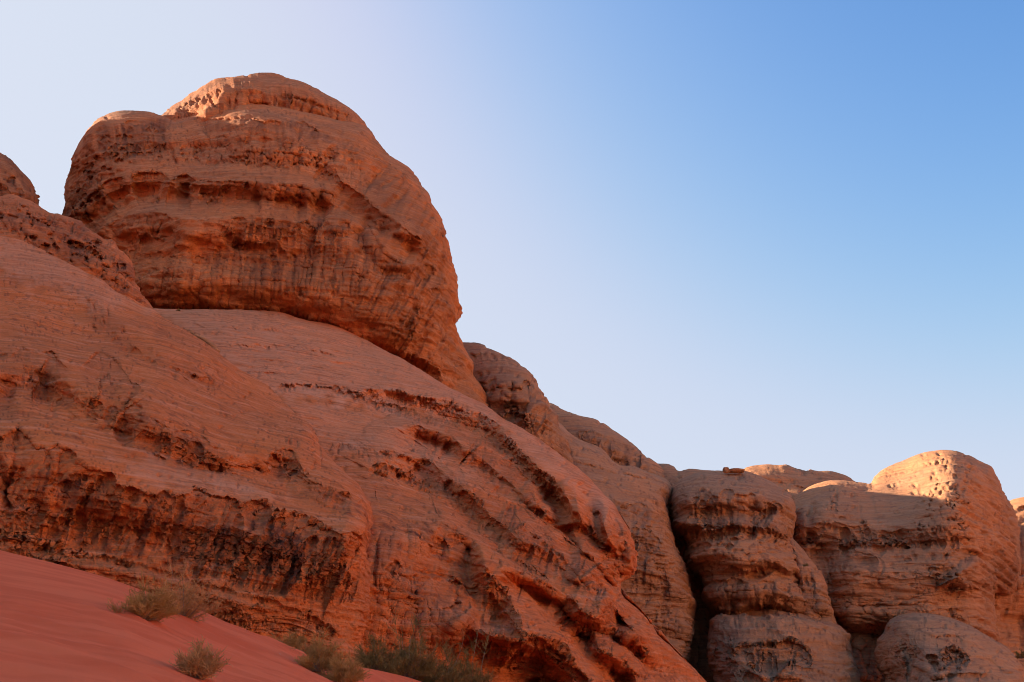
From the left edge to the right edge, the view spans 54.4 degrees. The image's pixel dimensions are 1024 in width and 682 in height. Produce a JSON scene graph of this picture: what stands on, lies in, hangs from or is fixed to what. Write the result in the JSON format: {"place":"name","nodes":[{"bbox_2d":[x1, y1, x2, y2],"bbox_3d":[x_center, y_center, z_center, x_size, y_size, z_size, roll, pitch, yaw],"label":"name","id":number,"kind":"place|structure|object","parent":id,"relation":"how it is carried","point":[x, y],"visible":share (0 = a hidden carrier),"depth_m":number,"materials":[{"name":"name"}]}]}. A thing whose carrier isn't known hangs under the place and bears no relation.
{"place":"outdoors","nodes":[
{"label":"outdoors","id":0,"kind":"place"},
{"bbox_2d":[0,550,421,681],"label":"sand dune","id":1,"kind":"structure","parent":0,"point":[60,623],"depth_m":16.62,"materials":[{"name":"sand"}]},
{"bbox_2d":[106,567,190,621],"bbox_3d":[-6.955,4.786,18.778,1.668,1.057,1.583,0,-20,0],"label":"desert shrub","id":2,"kind":"object","parent":1,"relation":"on","point":[152,609],"visible":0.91,"depth_m":18.63,"materials":[{"name":"plant"}]},
{"bbox_2d":[143,560,228,621],"bbox_3d":[-7.208,5.477,21.828,1.869,1.373,1.496,-10,-22,26],"label":"desert shrub","id":3,"kind":"object","parent":1,"relation":"on","point":[190,612],"visible":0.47,"depth_m":21.78,"materials":[{"name":"plant"}]},
{"bbox_2d":[168,634,232,680],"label":"desert shrub","id":4,"kind":"object","parent":1,"relation":"on","point":[194,664],"visible":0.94,"depth_m":12.64,"materials":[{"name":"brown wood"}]},
{"bbox_2d":[268,627,308,649],"bbox_3d":[-6.303,8.515,28.260,1.310,0.804,1.300,18,-26,-40],"label":"desert shrub","id":5,"kind":"object","parent":1,"relation":"on","point":[290,641],"visible":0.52,"depth_m":28.20,"materials":[{"name":"plant"}]},
{"bbox_2d":[288,626,344,671],"bbox_3d":[-4.281,6.728,21.765,1.189,1.068,1.322,11,-23,-28],"label":"desert shrub","id":6,"kind":"object","parent":1,"relation":"on","point":[312,661],"visible":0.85,"depth_m":21.63,"materials":[{"name":"plant"}]},
{"bbox_2d":[317,646,372,681],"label":"desert shrub","id":7,"kind":"object","parent":1,"relation":"on","point":[339,669],"visible":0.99,"depth_m":21.30,"materials":[{"name":"brown plant"}]},
{"bbox_2d":[348,631,403,674],"bbox_3d":[-4.133,9.592,30.480,1.897,1.415,1.719,0,-20,0],"label":"desert shrub","id":8,"kind":"object","parent":1,"relation":"on","point":[367,659],"visible":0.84,"depth_m":30.41,"materials":[{"name":"plant"}]},
{"bbox_2d":[372,610,449,680],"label":"desert shrub","id":9,"kind":"object","parent":1,"relation":"on","point":[405,663],"visible":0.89,"depth_m":30.77,"materials":[{"name":"plant"}]},
{"bbox_2d":[413,625,478,681],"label":"desert shrub","id":10,"kind":"object","parent":1,"relation":"on","point":[454,677],"visible":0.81,"depth_m":31.15,"materials":[{"name":"brown plant"}]},
{"bbox_2d":[445,628,493,681],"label":"desert shrub","id":11,"kind":"object","parent":1,"relation":"on","point":[479,678],"visible":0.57,"depth_m":32.13,"materials":[{"name":"plant"}]},
{"bbox_2d":[154,308,706,681],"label":"sandstone slope","id":12,"kind":"structure","parent":0,"point":[518,541],"depth_m":66.73,"materials":[{"name":"brown stone"}]},
{"bbox_2d":[182,327,219,352],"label":"rock slab","id":13,"kind":"object","parent":12,"relation":"on","point":[205,340],"visible":0.52,"depth_m":69.23,"materials":[{"name":"orange stone"}]},
{"bbox_2d":[0,0,1023,500],"label":"sky","id":14,"kind":"structure","parent":0,"point":[714,235],"materials":[{"name":"blue"}]},
{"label":"mountain","id":15,"kind":"structure","parent":0,"visible":0},
{"bbox_2d":[0,153,39,204],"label":"rock hump","id":16,"kind":"object","parent":15,"relation":"on","point":[15,179],"visible":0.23,"depth_m":131.45,"materials":[{"name":"orange stone"}]},
{"bbox_2d":[62,104,488,405],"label":"sandstone dome","id":17,"kind":"structure","parent":15,"relation":"on","point":[302,215],"depth_m":138.64,"materials":[{"name":"brown stone"}]},
{"bbox_2d":[162,73,366,126],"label":"sandstone summit","id":18,"kind":"structure","parent":17,"relation":"on","point":[214,97],"depth_m":177.02,"materials":[{"name":"brown stone"}]},
{"bbox_2d":[463,342,573,463],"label":"rock hump","id":19,"kind":"object","parent":15,"relation":"on","point":[514,392],"visible":0.45,"depth_m":145.24,"materials":[{"name":"brown stone"}]},
{"bbox_2d":[549,403,664,477],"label":"rock hump","id":20,"kind":"object","parent":15,"relation":"on","point":[617,448],"visible":0.3,"depth_m":187.45,"materials":[{"name":"brown stone"}]},
{"label":"ground","id":21,"kind":"structure","parent":0,"visible":0},
{"bbox_2d":[0,233,372,663],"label":"sandstone buttress","id":22,"kind":"structure","parent":21,"relation":"on","point":[135,437],"depth_m":37.41,"materials":[{"name":"brown stone"}]},
{"bbox_2d":[0,194,153,308],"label":"rubble ridge","id":23,"kind":"structure","parent":22,"relation":"on","point":[76,243],"depth_m":77.62,"materials":[{"name":"orange stone"}]},
{"bbox_2d":[558,422,696,661],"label":"sandstone flank","id":24,"kind":"object","parent":21,"relation":"on","point":[656,587],"visible":0.53,"depth_m":143.30,"materials":[{"name":"brown stone"}]},
{"bbox_2d":[706,609,860,681],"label":"sandstone mound","id":25,"kind":"object","parent":21,"relation":"on","point":[766,645],"visible":0.96,"depth_m":134.90,"materials":[{"name":"brown stone"}]},
{"bbox_2d":[669,471,807,616],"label":"sandstone pillar","id":26,"kind":"structure","parent":25,"relation":"on","point":[735,531],"depth_m":152.89,"materials":[{"name":"brown stone"}]},
{"bbox_2d":[658,463,719,486],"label":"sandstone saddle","id":27,"kind":"object","parent":26,"relation":"on","point":[673,476],"visible":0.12,"depth_m":191.63,"materials":[{"name":"brown stone"}]},
{"bbox_2d":[722,467,729,472],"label":"boulder","id":28,"kind":"object","parent":26,"relation":"on","point":[725,470],"visible":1,"depth_m":170.29,"materials":[{"name":"brown stone"}]},
{"bbox_2d":[729,468,744,473],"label":"boulder","id":29,"kind":"object","parent":26,"relation":"on","point":[737,470],"visible":0.93,"depth_m":170.41,"materials":[{"name":"brown stone"}]},
{"bbox_2d":[790,537,836,623],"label":"sandstone rib","id":30,"kind":"object","parent":25,"relation":"on","point":[812,584],"visible":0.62,"depth_m":153.55,"materials":[{"name":"brown stone"}]},
{"bbox_2d":[669,505,1023,681],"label":"sandstone wall","id":31,"kind":"structure","parent":21,"relation":"on","point":[1009,610],"depth_m":170.70,"materials":[{"name":"brown stone"}]},
{"bbox_2d":[793,450,1021,648],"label":"sandstone dome","id":32,"kind":"structure","parent":31,"relation":"on","point":[936,532],"depth_m":168.51,"materials":[{"name":"brown stone"}]},
{"bbox_2d":[744,464,854,496],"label":"sandstone crest","id":33,"kind":"object","parent":32,"relation":"on","point":[793,481],"visible":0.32,"depth_m":215.80,"materials":[{"name":"brown stone"}]},
{"bbox_2d":[874,613,1023,681],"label":"sandstone mound","id":34,"kind":"object","parent":21,"relation":"on","point":[919,647],"visible":1,"depth_m":130.89,"materials":[{"name":"brown stone"}]},
{"bbox_2d":[1014,648,1023,658],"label":"desert shrub","id":35,"kind":"object","parent":34,"relation":"on","point":[1018,656],"visible":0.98,"depth_m":139.22,"materials":[{"name":"brown plant"}]},
{"bbox_2d":[1010,497,1023,575],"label":"sandstone cliff","id":36,"kind":"structure","parent":21,"relation":"on","point":[1017,504],"depth_m":228.78,"materials":[{"name":"brown stone"}]}
]}

